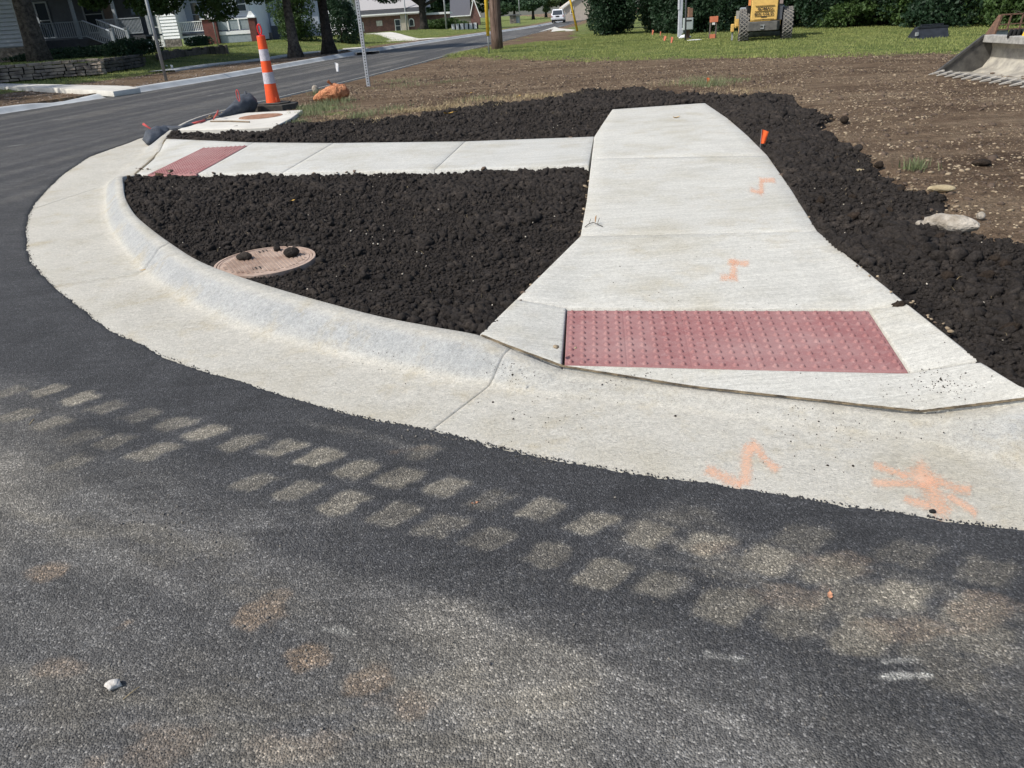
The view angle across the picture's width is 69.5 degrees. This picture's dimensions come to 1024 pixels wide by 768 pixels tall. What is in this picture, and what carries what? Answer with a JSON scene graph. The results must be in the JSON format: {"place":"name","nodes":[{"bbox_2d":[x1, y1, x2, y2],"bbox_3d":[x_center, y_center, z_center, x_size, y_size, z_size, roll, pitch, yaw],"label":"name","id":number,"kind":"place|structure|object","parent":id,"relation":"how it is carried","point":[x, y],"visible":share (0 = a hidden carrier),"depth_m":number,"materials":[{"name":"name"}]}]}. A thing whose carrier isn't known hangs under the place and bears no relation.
{"place":"outdoors","nodes":[
{"label":"outdoors","id":0,"kind":"place"},
{"bbox_2d":[148,49,349,72],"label":"path","id":1,"kind":"structure","parent":0,"point":[220,63],"depth_m":36.11,"materials":[{"name":"concrete"}]},
{"bbox_2d":[0,28,507,93],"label":"yard grass","id":2,"kind":"structure","parent":0,"point":[250,43],"depth_m":46.95,"materials":[{"name":"plant"}]},
{"bbox_2d":[343,47,379,54],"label":"path","id":3,"kind":"structure","parent":0,"point":[357,49],"depth_m":42.12,"materials":[{"name":"concrete"}]},
{"bbox_2d":[137,137,593,176],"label":"side path","id":4,"kind":"structure","parent":0,"point":[299,159],"depth_m":8.55,"materials":[{"name":"concrete"}]},
{"bbox_2d":[134,139,165,174],"bbox_3d":[-5.008,-3.185,10.296,0.086,0.102,2.702,-10,27,-13],"label":"joint filler","id":5,"kind":"object","parent":4,"relation":"on","point":[148,162],"visible":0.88,"depth_m":9.89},
{"bbox_2d":[148,145,246,176],"bbox_3d":[-3.981,-2.787,9.288,0.806,0.103,2.096,-4,27,0],"label":"tactile panel","id":6,"kind":"object","parent":4,"relation":"on","point":[198,161],"visible":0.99,"depth_m":9.25,"materials":[{"name":"plastic"}]},
{"bbox_2d":[368,32,445,40],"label":"path","id":7,"kind":"structure","parent":0,"point":[396,36],"depth_m":65.97,"materials":[{"name":"concrete"}]},
{"bbox_2d":[361,0,637,17],"label":"sky","id":8,"kind":"structure","parent":0,"point":[539,10],"materials":[{"name":"white"}]},
{"bbox_2d":[0,20,1023,767],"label":"road","id":9,"kind":"structure","parent":0,"point":[110,414],"depth_m":2.20,"materials":[{"name":"asphalt"}]},
{"bbox_2d":[104,679,122,690],"bbox_3d":[-1.056,0.798,1.956,0.044,0.024,0.037,-4,27,0],"label":"crumpled paper","id":10,"kind":"object","parent":9,"relation":"on","point":[111,684],"visible":1,"depth_m":1.95,"materials":[{"name":"paper"}]},
{"bbox_2d":[0,21,562,113],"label":"street curb","id":11,"kind":"structure","parent":9,"relation":"on","point":[24,107],"depth_m":27.17,"materials":[{"name":"concrete"}]},
{"bbox_2d":[4,296,1004,767],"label":"loose grit","id":12,"kind":"object","parent":9,"relation":"on","point":[416,600],"visible":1,"depth_m":2.23,"materials":[{"name":"gravel"}]},
{"bbox_2d":[25,20,1023,529],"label":"curb and gutter","id":13,"kind":"structure","parent":9,"relation":"on","point":[107,258],"depth_m":3.36,"materials":[{"name":"concrete"}]},
{"bbox_2d":[25,142,1016,528],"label":"asphalt crumbs","id":14,"kind":"object","parent":13,"relation":"on","point":[519,450],"visible":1,"depth_m":2.93,"materials":[{"name":"asphalt"}]},
{"bbox_2d":[551,9,566,22],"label":"parked car","id":15,"kind":"object","parent":9,"relation":"on","point":[557,14],"visible":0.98,"depth_m":106.79,"materials":[{"name":"white paint"}]},
{"bbox_2d":[0,8,1023,364],"bbox_3d":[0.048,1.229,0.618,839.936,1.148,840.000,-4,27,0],"label":"ground","id":16,"kind":"structure","parent":0,"point":[968,122],"depth_m":13.95,"materials":[{"name":"soil"}]},
{"bbox_2d":[0,0,24,61],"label":"house","id":17,"kind":"structure","parent":16,"relation":"on","point":[11,42],"depth_m":40.83,"materials":[{"name":"wood"}]},
{"bbox_2d":[12,0,53,62],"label":"tree","id":18,"kind":"object","parent":16,"relation":"on","point":[36,48],"visible":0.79,"depth_m":35.29,"materials":[{"name":"brown plant"}]},
{"bbox_2d":[0,58,106,82],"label":"stone wall","id":19,"kind":"structure","parent":16,"relation":"on","point":[60,69],"depth_m":30.92,"materials":[{"name":"stone"}]},
{"bbox_2d":[0,83,140,96],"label":"driveway apron","id":20,"kind":"object","parent":16,"relation":"on","point":[108,90],"visible":1,"depth_m":23.23,"materials":[{"name":"concrete"}]},
{"bbox_2d":[1,44,148,61],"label":"ground ivy","id":21,"kind":"object","parent":16,"relation":"on","point":[90,51],"visible":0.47,"depth_m":39.94,"materials":[{"name":"green plant"}]},
{"bbox_2d":[31,0,161,49],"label":"porch house","id":22,"kind":"structure","parent":16,"relation":"on","point":[67,23],"depth_m":45.20,"materials":[{"name":"grey paint"}]},
{"bbox_2d":[32,1,56,37],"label":"window","id":23,"kind":"structure","parent":22,"relation":"in","point":[41,9],"depth_m":45.43,"materials":[{"name":"glass"}]},
{"bbox_2d":[81,6,106,33],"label":"window","id":24,"kind":"structure","parent":22,"relation":"in","point":[90,16],"depth_m":45.52,"materials":[{"name":"glass"}]},
{"bbox_2d":[99,54,145,71],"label":"stone wall","id":25,"kind":"structure","parent":16,"relation":"on","point":[110,64],"depth_m":34.40,"materials":[{"name":"stone"}]},
{"bbox_2d":[96,37,166,57],"bbox_3d":[-18.973,-16.734,36.831,3.334,1.075,2.534,-4,27,0],"label":"bush","id":26,"kind":"object","parent":16,"relation":"on","point":[122,47],"visible":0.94,"depth_m":36.26,"materials":[{"name":"green plant"}]},
{"bbox_2d":[145,0,167,80],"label":"metal pole","id":27,"kind":"object","parent":16,"relation":"on","point":[156,40],"visible":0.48,"depth_m":25.92,"materials":[{"name":"metal"}]},
{"bbox_2d":[152,11,165,46],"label":"house","id":28,"kind":"structure","parent":16,"relation":"on","point":[157,25],"depth_m":53.45,"materials":[{"name":"white wood"}]},
{"bbox_2d":[142,110,218,144],"bbox_3d":[-5.566,-4.297,12.416,0.864,0.416,1.804,14,32,31],"label":"filter bag","id":29,"kind":"object","parent":16,"relation":"on","point":[152,135],"visible":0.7,"depth_m":11.93,"materials":[{"name":"fabric"}]},
{"bbox_2d":[155,45,228,60],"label":"stone edging","id":30,"kind":"object","parent":16,"relation":"on","point":[193,51],"visible":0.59,"depth_m":40.70,"materials":[{"name":"stone"}]},
{"bbox_2d":[77,0,318,57],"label":"tree","id":31,"kind":"object","parent":16,"relation":"on","point":[161,8],"visible":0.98,"depth_m":36.80,"materials":[{"name":"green plant"}]},
{"bbox_2d":[183,35,216,46],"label":"shrub","id":32,"kind":"object","parent":16,"relation":"on","point":[198,40],"visible":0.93,"depth_m":59.17,"materials":[{"name":"green plant"}]},
{"bbox_2d":[158,0,270,47],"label":"pillar house","id":33,"kind":"structure","parent":16,"relation":"on","point":[186,22],"depth_m":67.07,"materials":[{"name":"white"}]},
{"bbox_2d":[189,1,202,26],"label":"window","id":34,"kind":"structure","parent":33,"relation":"in","point":[195,17],"depth_m":68.05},
{"bbox_2d":[235,0,247,11],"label":"window","id":35,"kind":"structure","parent":33,"relation":"in","point":[242,7],"depth_m":67.80,"materials":[{"name":"grey glass"}]},
{"bbox_2d":[0,39,430,105],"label":"verge chips","id":36,"kind":"object","parent":16,"relation":"on","point":[19,97],"visible":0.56,"depth_m":28.87,"materials":[{"name":"brown wood"}]},
{"bbox_2d":[215,89,257,117],"bbox_3d":[-5.110,-5.102,13.445,0.376,0.472,1.239,6,28,19],"label":"filter bag","id":37,"kind":"object","parent":16,"relation":"on","point":[245,102],"visible":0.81,"depth_m":13.54,"materials":[{"name":"fabric"}]},
{"bbox_2d":[178,110,302,133],"bbox_3d":[-4.554,-4.380,12.520,1.737,0.197,2.454,-4,27,0],"label":"storm inlet","id":38,"kind":"object","parent":16,"relation":"on","point":[261,121],"visible":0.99,"depth_m":12.16,"materials":[{"name":"concrete"}]},
{"bbox_2d":[255,24,298,111],"bbox_3d":[-4.638,-6.008,14.042,0.840,1.524,0.659,-4,27,0],"label":"channelizer","id":39,"kind":"object","parent":16,"relation":"on","point":[273,102],"visible":0.96,"depth_m":14.06,"materials":[{"name":"plastic"}]},
{"bbox_2d":[265,0,321,40],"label":"shrub","id":40,"kind":"object","parent":16,"relation":"on","point":[299,11],"visible":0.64,"depth_m":54.77,"materials":[{"name":"green plant"}]},
{"bbox_2d":[266,0,320,39],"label":"white house","id":41,"kind":"structure","parent":16,"relation":"on","point":[273,34],"depth_m":73.70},
{"bbox_2d":[317,0,337,53],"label":"tree","id":42,"kind":"object","parent":16,"relation":"on","point":[328,45],"visible":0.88,"depth_m":40.17,"materials":[{"name":"brown plant"}]},
{"bbox_2d":[313,80,349,101],"bbox_3d":[-3.706,-5.998,15.099,0.755,0.435,0.375,-4,27,0],"label":"sandbag","id":43,"kind":"object","parent":16,"relation":"on","point":[336,90],"visible":0.89,"depth_m":15.01,"materials":[{"name":"orange"}]},
{"bbox_2d":[326,0,364,43],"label":"shrub","id":44,"kind":"object","parent":16,"relation":"on","point":[342,15],"visible":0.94,"depth_m":54.83,"materials":[{"name":"green plant"}]},
{"bbox_2d":[124,166,589,335],"bbox_3d":[-2.342,-1.183,6.485,6.530,0.575,4.549,6,28,18],"label":"topsoil bed","id":45,"kind":"object","parent":16,"relation":"on","point":[388,290],"visible":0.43,"depth_m":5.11,"materials":[{"name":"soil"}]},
{"bbox_2d":[214,246,315,278],"bbox_3d":[-1.700,-0.801,5.126,0.686,0.124,0.686,-4,27,0],"label":"manhole","id":46,"kind":"object","parent":45,"relation":"on","point":[266,262],"visible":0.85,"depth_m":5.04,"materials":[{"name":"beige metal"}]},
{"bbox_2d":[236,252,251,260],"bbox_3d":[-1.865,-0.889,5.141,0.113,0.061,0.082,-4,27,0],"label":"soil clod","id":47,"kind":"object","parent":46,"relation":"on","point":[243,256],"visible":1,"depth_m":5.11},
{"bbox_2d":[283,247,299,257],"bbox_3d":[-1.534,-0.912,5.139,0.108,0.078,0.105,-4,27,0],"label":"soil clod","id":48,"kind":"object","parent":46,"relation":"on","point":[290,252],"visible":0.99,"depth_m":5.11,"materials":[{"name":"soil"}]},
{"bbox_2d":[146,124,1002,340],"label":"pale pebbles","id":49,"kind":"object","parent":45,"relation":"on","point":[525,236],"visible":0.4,"depth_m":5.42,"materials":[{"name":"stone"}]},
{"bbox_2d":[355,0,369,85],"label":"sign post","id":50,"kind":"object","parent":16,"relation":"on","point":[358,11],"visible":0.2,"depth_m":18.05,"materials":[{"name":"metal"}]},
{"bbox_2d":[164,89,625,142],"bbox_3d":[-1.568,-3.927,11.695,8.390,0.555,6.161,-4,27,0],"label":"topsoil strip","id":51,"kind":"object","parent":16,"relation":"on","point":[289,141],"visible":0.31,"depth_m":10.37,"materials":[{"name":"soil"}]},
{"bbox_2d":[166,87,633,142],"bbox_3d":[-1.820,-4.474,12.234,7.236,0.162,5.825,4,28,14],"label":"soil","id":52,"kind":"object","parent":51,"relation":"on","point":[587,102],"visible":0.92,"depth_m":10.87,"materials":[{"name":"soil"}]},
{"bbox_2d":[359,0,451,32],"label":"house","id":53,"kind":"structure","parent":16,"relation":"on","point":[382,23],"depth_m":116.09,"materials":[{"name":"red brick"}]},
{"bbox_2d":[394,19,400,30],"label":"door","id":54,"kind":"structure","parent":53,"relation":"in","point":[397,21],"depth_m":116.46,"materials":[{"name":"white glass"}]},
{"bbox_2d":[375,0,436,29],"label":"tree","id":55,"kind":"object","parent":16,"relation":"on","point":[421,4],"visible":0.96,"depth_m":93.28,"materials":[{"name":"brown plant"}]},
{"bbox_2d":[426,0,447,12],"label":"tree","id":56,"kind":"object","parent":16,"relation":"on","point":[430,9],"visible":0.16,"depth_m":154.49,"materials":[{"name":"green plant"}]},
{"bbox_2d":[429,0,451,18],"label":"tree","id":57,"kind":"object","parent":16,"relation":"on","point":[438,4],"visible":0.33,"depth_m":150.62,"materials":[{"name":"green plant"}]},
{"bbox_2d":[418,17,468,29],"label":"hedge","id":58,"kind":"object","parent":16,"relation":"on","point":[437,23],"visible":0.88,"depth_m":105.41,"materials":[{"name":"green plant"}]},
{"bbox_2d":[451,23,477,29],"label":"panel fence","id":59,"kind":"object","parent":16,"relation":"on","point":[462,26],"visible":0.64,"depth_m":100.76,"materials":[{"name":"white"}]},
{"bbox_2d":[450,0,480,24],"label":"gabled hall","id":60,"kind":"structure","parent":16,"relation":"on","point":[461,10],"depth_m":134.28,"materials":[{"name":"red brick"}]},
{"bbox_2d":[469,0,488,15],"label":"tree","id":61,"kind":"object","parent":16,"relation":"on","point":[481,9],"visible":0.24,"depth_m":167.80,"materials":[{"name":"green plant"}]},
{"bbox_2d":[484,0,489,53],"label":"guy wire","id":62,"kind":"object","parent":16,"relation":"on","point":[486,18],"visible":1,"depth_m":27.73,"materials":[{"name":"metal"}]},
{"bbox_2d":[489,0,502,49],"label":"utility pole","id":63,"kind":"object","parent":16,"relation":"on","point":[495,24],"visible":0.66,"depth_m":29.48,"materials":[{"name":"brown wood"}]},
{"bbox_2d":[500,0,518,13],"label":"tree","id":64,"kind":"object","parent":16,"relation":"on","point":[507,5],"visible":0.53,"depth_m":168.31,"materials":[{"name":"green plant"}]},
{"bbox_2d":[508,14,520,23],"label":"old shed","id":65,"kind":"structure","parent":16,"relation":"on","point":[514,18],"depth_m":125.68,"materials":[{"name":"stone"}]},
{"bbox_2d":[515,0,547,19],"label":"tree","id":66,"kind":"object","parent":16,"relation":"on","point":[529,5],"visible":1,"depth_m":158.78,"materials":[{"name":"green plant"}]},
{"bbox_2d":[542,0,560,17],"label":"tree","id":67,"kind":"object","parent":16,"relation":"on","point":[550,3],"visible":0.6,"depth_m":186.57,"materials":[{"name":"green plant"}]},
{"bbox_2d":[313,78,801,123],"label":"dry grass","id":68,"kind":"structure","parent":16,"relation":"on","point":[443,104],"depth_m":12.88,"materials":[{"name":"plant"}]},
{"bbox_2d":[569,0,577,31],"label":"guy wire","id":69,"kind":"object","parent":16,"relation":"on","point":[573,14],"visible":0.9,"depth_m":50.84,"materials":[{"name":"metal"}]},
{"bbox_2d":[559,0,589,20],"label":"tan house","id":70,"kind":"structure","parent":16,"relation":"on","point":[579,7],"depth_m":118.14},
{"bbox_2d":[136,51,1023,323],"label":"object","id":71,"kind":"object","parent":16,"relation":"on","point":[992,158],"visible":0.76,"depth_m":13.93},
{"bbox_2d":[265,73,941,171],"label":"weed tufts","id":72,"kind":"object","parent":16,"relation":"on","point":[320,106],"visible":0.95,"depth_m":13.47,"materials":[{"name":"plant"}]},
{"bbox_2d":[582,0,634,35],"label":"hedge bush","id":73,"kind":"object","parent":16,"relation":"on","point":[613,16],"visible":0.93,"depth_m":40.21,"materials":[{"name":"green plant"}]},
{"bbox_2d":[586,0,640,30],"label":"hedge bush","id":74,"kind":"object","parent":16,"relation":"on","point":[634,11],"visible":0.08,"depth_m":51.09,"materials":[{"name":"green plant"}]},
{"bbox_2d":[626,0,674,32],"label":"hedge bush","id":75,"kind":"object","parent":16,"relation":"on","point":[646,19],"visible":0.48,"depth_m":39.16,"materials":[{"name":"green plant"}]},
{"bbox_2d":[677,0,682,36],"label":"steel column","id":76,"kind":"structure","parent":16,"relation":"on","point":[680,10],"depth_m":33.56,"materials":[{"name":"metal"}]},
{"bbox_2d":[663,3,710,33],"bbox_3d":[8.925,-18.216,36.953,2.478,1.628,2.338,-19,30,-27],"label":"hedge bush","id":77,"kind":"object","parent":16,"relation":"on","point":[671,24],"visible":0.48,"depth_m":36.68,"materials":[{"name":"green plant"}]},
{"bbox_2d":[683,0,692,40],"bbox_3d":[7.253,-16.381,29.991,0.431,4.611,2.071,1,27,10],"label":"meter cabinet","id":78,"kind":"object","parent":16,"relation":"on","point":[687,23],"visible":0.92,"depth_m":31.20,"materials":[{"name":"grey metal"}]},
{"bbox_2d":[648,0,738,32],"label":"hedge bush","id":79,"kind":"object","parent":16,"relation":"on","point":[666,10],"visible":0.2,"depth_m":37.84,"materials":[{"name":"green plant"}]},
{"bbox_2d":[708,16,717,37],"bbox_3d":[8.376,-14.814,30.740,0.346,0.883,0.075,-4,27,0],"label":"panel sign","id":80,"kind":"object","parent":16,"relation":"on","point":[714,19],"visible":0.86,"depth_m":30.67,"materials":[{"name":"plastic"}]},
{"bbox_2d":[444,17,1022,62],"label":"lawn grass","id":81,"kind":"structure","parent":16,"relation":"on","point":[712,43],"depth_m":25.77,"materials":[{"name":"plant"}]},
{"bbox_2d":[687,0,795,31],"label":"hedge bush","id":82,"kind":"object","parent":16,"relation":"on","point":[719,10],"visible":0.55,"depth_m":35.70,"materials":[{"name":"green plant"}]},
{"bbox_2d":[730,0,793,41],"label":"wheeled tractor","id":83,"kind":"object","parent":16,"relation":"on","point":[759,18],"visible":0.92,"depth_m":26.66,"materials":[{"name":"metal"}]},
{"bbox_2d":[778,0,861,28],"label":"hedge bush","id":84,"kind":"object","parent":16,"relation":"on","point":[805,12],"visible":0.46,"depth_m":33.32,"materials":[{"name":"green plant"}]},
{"bbox_2d":[813,0,888,28],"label":"hedge bush","id":85,"kind":"object","parent":16,"relation":"on","point":[853,13],"visible":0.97,"depth_m":31.90,"materials":[{"name":"green plant"}]},
{"bbox_2d":[838,0,914,25],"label":"hedge bush","id":86,"kind":"object","parent":16,"relation":"on","point":[885,21],"visible":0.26,"depth_m":31.23,"materials":[{"name":"green plant"}]},
{"bbox_2d":[881,0,956,25],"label":"hedge bush","id":87,"kind":"object","parent":16,"relation":"on","point":[897,20],"visible":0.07,"depth_m":30.56,"materials":[{"name":"green plant"}]},
{"bbox_2d":[907,23,948,38],"bbox_3d":[12.818,-10.837,22.714,1.080,0.410,0.750,-4,27,0],"label":"black bucket","id":88,"kind":"object","parent":16,"relation":"on","point":[932,30],"visible":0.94,"depth_m":22.57,"materials":[{"name":"paint"}]},
{"bbox_2d":[899,0,968,27],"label":"hedge bush","id":89,"kind":"object","parent":16,"relation":"on","point":[915,14],"visible":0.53,"depth_m":28.02,"materials":[{"name":"green plant"}]},
{"bbox_2d":[927,185,955,192],"bbox_3d":[3.262,-1.484,5.610,0.194,0.060,0.070,5,28,17],"label":"rock","id":90,"kind":"object","parent":16,"relation":"on","point":[943,188],"visible":0.96,"depth_m":5.59,"materials":[{"name":"beige stone"}]},
{"bbox_2d":[910,0,1023,27],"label":"hedge bush","id":91,"kind":"object","parent":16,"relation":"on","point":[963,18],"visible":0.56,"depth_m":27.20,"materials":[{"name":"green plant"}]},
{"bbox_2d":[928,28,1023,87],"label":"loader bucket","id":92,"kind":"object","parent":16,"relation":"on","point":[982,57],"visible":1,"depth_m":12.65,"materials":[{"name":"metal"}]},
{"bbox_2d":[972,159,990,165],"bbox_3d":[4.042,-1.905,6.351,0.166,0.058,0.122,-4,27,0],"label":"soil clod","id":93,"kind":"object","parent":16,"relation":"on","point":[982,162],"visible":1,"depth_m":6.32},
{"bbox_2d":[960,0,1023,25],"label":"hedge bush","id":94,"kind":"object","parent":16,"relation":"on","point":[999,3],"visible":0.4,"depth_m":26.75,"materials":[{"name":"green plant"}]},
{"bbox_2d":[979,0,1023,27],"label":"hedge bush","id":95,"kind":"object","parent":16,"relation":"on","point":[987,11],"visible":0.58,"depth_m":25.56,"materials":[{"name":"green plant"}]},
{"bbox_2d":[985,13,1023,34],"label":"grid bucket","id":96,"kind":"object","parent":16,"relation":"on","point":[993,28],"visible":0.53,"depth_m":20.37,"materials":[{"name":"brown metal"}]},
{"bbox_2d":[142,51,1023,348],"bbox_3d":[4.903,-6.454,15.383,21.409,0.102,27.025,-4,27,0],"label":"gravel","id":97,"kind":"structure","parent":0,"point":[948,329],"depth_m":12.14,"materials":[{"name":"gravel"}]},
{"bbox_2d":[480,103,1023,413],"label":"sidewalk","id":98,"kind":"structure","parent":0,"point":[702,196],"depth_m":4.40,"materials":[{"name":"concrete"}]},
{"bbox_2d":[352,240,991,478],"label":"soil crumbs","id":99,"kind":"object","parent":98,"relation":"on","point":[940,378],"visible":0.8,"depth_m":3.11,"materials":[{"name":"soil"}]},
{"bbox_2d":[481,334,920,412],"bbox_3d":[0.724,-0.052,3.279,1.953,0.100,0.077,9,29,23],"label":"joint filler","id":100,"kind":"object","parent":98,"relation":"on","point":[725,390],"visible":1,"depth_m":3.22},
{"bbox_2d":[565,310,907,372],"bbox_3d":[1.019,-0.221,3.630,1.554,0.074,0.627,1,27,9],"label":"tactile panel","id":101,"kind":"object","parent":98,"relation":"on","point":[839,341],"visible":0.99,"depth_m":3.59,"materials":[{"name":"plastic"}]},
{"bbox_2d":[921,397,1023,412],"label":"joint filler","id":102,"kind":"object","parent":98,"relation":"on","point":[971,405],"visible":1,"depth_m":2.88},
{"bbox_2d":[611,103,1023,372],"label":"topsoil bank","id":103,"kind":"structure","parent":0,"point":[938,206],"depth_m":4.19,"materials":[{"name":"soil"}]},
{"bbox_2d":[760,130,767,145],"bbox_3d":[2.585,-2.510,7.571,0.072,0.195,0.017,-4,27,0],"label":"marker flag","id":104,"kind":"object","parent":103,"relation":"on","point":[764,134],"visible":0.91,"depth_m":7.56,"materials":[{"name":"plastic"}]},
{"bbox_2d":[606,85,1023,387],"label":"bank clods coarse","id":105,"kind":"object","parent":103,"relation":"on","point":[803,153],"visible":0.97,"depth_m":4.87,"materials":[{"name":"soil"}]},
{"bbox_2d":[924,213,979,232],"bbox_3d":[2.748,-1.005,4.622,0.312,0.108,0.126,13,31,31],"label":"rock","id":106,"kind":"object","parent":105,"relation":"on","point":[950,222],"visible":0.94,"depth_m":4.58,"materials":[{"name":"stone"}]},
{"bbox_2d":[608,90,1023,377],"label":"bank clods","id":107,"kind":"object","parent":103,"relation":"on","point":[938,298],"visible":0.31,"depth_m":4.14,"materials":[{"name":"soil"}]},
{"bbox_2d":[797,120,1021,331],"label":"earth lumps","id":108,"kind":"object","parent":103,"relation":"on","point":[946,274],"visible":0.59,"depth_m":4.13,"materials":[{"name":"brown soil"}]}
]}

